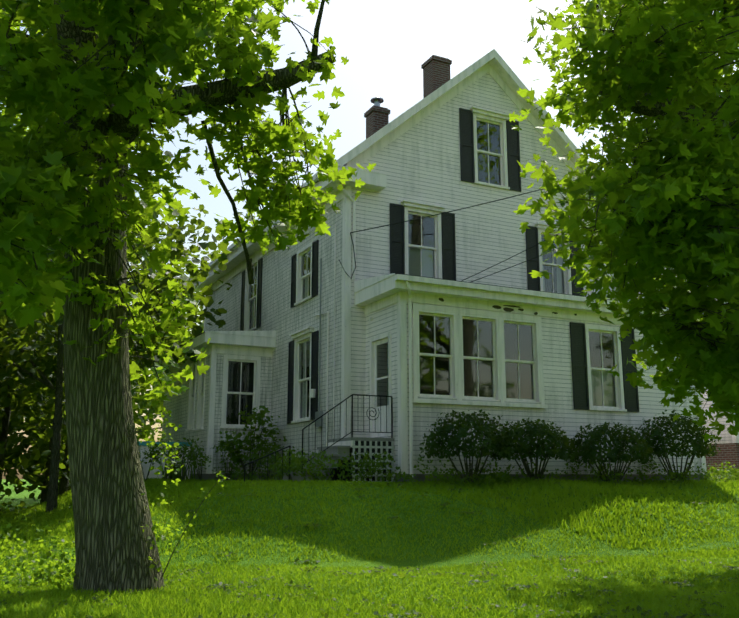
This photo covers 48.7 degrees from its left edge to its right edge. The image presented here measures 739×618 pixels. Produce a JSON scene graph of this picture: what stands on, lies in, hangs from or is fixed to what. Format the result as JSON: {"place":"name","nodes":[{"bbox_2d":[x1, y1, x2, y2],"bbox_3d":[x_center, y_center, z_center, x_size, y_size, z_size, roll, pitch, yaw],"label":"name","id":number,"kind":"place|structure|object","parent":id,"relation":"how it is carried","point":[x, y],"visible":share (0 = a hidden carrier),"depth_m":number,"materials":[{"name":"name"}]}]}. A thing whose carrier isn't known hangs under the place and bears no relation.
{"place":"outdoors","nodes":[
{"label":"outdoors","id":0,"kind":"place"},
{"bbox_2d":[0,0,736,478],"label":"sky","id":1,"kind":"structure","parent":0,"point":[386,44],"materials":[{"name":"white"}]},
{"bbox_2d":[0,468,738,617],"bbox_3d":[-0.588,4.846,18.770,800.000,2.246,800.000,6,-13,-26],"label":"lawn ground","id":2,"kind":"structure","parent":0,"point":[31,502],"depth_m":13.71,"materials":[{"name":"green plant"}]},
{"bbox_2d":[0,461,38,510],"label":"yard shrubs","id":3,"kind":"object","parent":2,"relation":"on","point":[17,482],"visible":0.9,"depth_m":26.12,"materials":[{"name":"green plant"}]},
{"bbox_2d":[0,256,57,408],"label":"tree","id":4,"kind":"object","parent":2,"relation":"on","point":[32,343],"depth_m":31.16,"materials":[{"name":"green plant"}]},
{"bbox_2d":[0,277,69,502],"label":"tree line","id":5,"kind":"object","parent":2,"relation":"on","point":[35,422],"depth_m":26.79,"materials":[{"name":"green plant"}]},
{"bbox_2d":[0,502,70,556],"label":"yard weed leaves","id":6,"kind":"object","parent":2,"relation":"on","point":[12,520],"visible":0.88,"depth_m":17.02,"materials":[{"name":"green plant"}]},
{"bbox_2d":[0,344,162,501],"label":"tree","id":7,"kind":"object","parent":2,"relation":"on","point":[24,444],"visible":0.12,"depth_m":31.95,"materials":[{"name":"green plant"}]},
{"bbox_2d":[0,227,203,490],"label":"tree","id":8,"kind":"object","parent":2,"relation":"on","point":[136,419],"depth_m":37.45,"materials":[{"name":"green plant"}]},
{"bbox_2d":[0,406,229,591],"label":"shrub","id":9,"kind":"object","parent":2,"relation":"on","point":[36,576],"visible":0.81,"depth_m":9.62,"materials":[{"name":"green plant"}]},
{"bbox_2d":[0,131,241,512],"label":"tree","id":10,"kind":"object","parent":2,"relation":"on","point":[174,232],"depth_m":23.91,"materials":[{"name":"green plant"}]},
{"bbox_2d":[63,329,191,441],"bbox_3d":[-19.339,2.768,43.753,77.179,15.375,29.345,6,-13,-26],"label":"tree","id":11,"kind":"object","parent":2,"relation":"on","point":[141,435],"depth_m":52.81,"materials":[{"name":"green plant"}]},
{"bbox_2d":[129,234,224,426],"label":"tree","id":12,"kind":"object","parent":2,"relation":"on","point":[189,278],"depth_m":51.55,"materials":[{"name":"green plant"}]},
{"bbox_2d":[160,452,199,479],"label":"iris leaves","id":13,"kind":"object","parent":2,"relation":"on","point":[171,474],"visible":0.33,"depth_m":23.36,"materials":[{"name":"green plant"}]},
{"bbox_2d":[0,0,376,594],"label":"maple tree","id":14,"kind":"object","parent":2,"relation":"on","point":[37,98],"depth_m":9.33,"materials":[{"name":"green plant"}]},
{"bbox_2d":[160,481,217,580],"bbox_3d":[-2.096,2.573,9.556,0.662,1.172,0.023,0,-12,-2],"label":"plant stem","id":15,"kind":"object","parent":2,"relation":"on","point":[182,535],"visible":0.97,"depth_m":9.54,"materials":[{"name":"brown plant"}]},
{"bbox_2d":[244,394,392,480],"bbox_3d":[-1.021,3.020,17.290,3.439,2.492,0.101,6,-13,-27],"label":"stoop railing","id":16,"kind":"object","parent":2,"relation":"on","point":[352,431],"visible":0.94,"depth_m":17.71,"materials":[{"name":"black metal"}]},
{"bbox_2d":[0,479,738,617],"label":"clover leaves","id":17,"kind":"object","parent":2,"relation":"on","point":[639,609],"visible":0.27,"depth_m":9.93,"materials":[{"name":"green plant"}]},
{"bbox_2d":[137,49,706,482],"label":"house","id":18,"kind":"structure","parent":2,"relation":"on","point":[414,347],"depth_m":21.16,"materials":[{"name":"white wood"}]},
{"bbox_2d":[309,171,355,445],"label":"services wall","id":19,"kind":"structure","parent":18,"relation":"attached to","point":[319,413],"depth_m":20.31,"materials":[{"name":"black metal"}]},
{"bbox_2d":[339,164,632,281],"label":"service wires","id":20,"kind":"object","parent":18,"relation":"attached to","point":[452,211],"visible":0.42,"depth_m":20.46,"materials":[{"name":"black rubber"}]},
{"bbox_2d":[439,298,576,315],"bbox_3d":[3.415,-0.005,19.703,4.075,0.180,0.001,6,-13,-26],"label":"peeled porch frieze","id":21,"kind":"object","parent":18,"relation":"attached to","point":[506,309],"visible":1,"depth_m":19.68,"materials":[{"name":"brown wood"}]},
{"bbox_2d":[139,405,738,487],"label":"garden shrubs","id":22,"kind":"object","parent":2,"relation":"on","point":[226,446],"depth_m":19.73,"materials":[{"name":"green plant"}]},
{"bbox_2d":[419,409,720,483],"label":"bushes","id":23,"kind":"object","parent":2,"relation":"on","point":[505,447],"depth_m":18.29,"materials":[{"name":"green plant"}]},
{"bbox_2d":[509,0,738,441],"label":"maple","id":24,"kind":"object","parent":2,"relation":"on","point":[704,264],"depth_m":9.40,"materials":[{"name":"green plant"}]},
{"bbox_2d":[619,237,738,470],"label":"neighbour house","id":25,"kind":"structure","parent":2,"relation":"on","point":[728,444],"depth_m":27.70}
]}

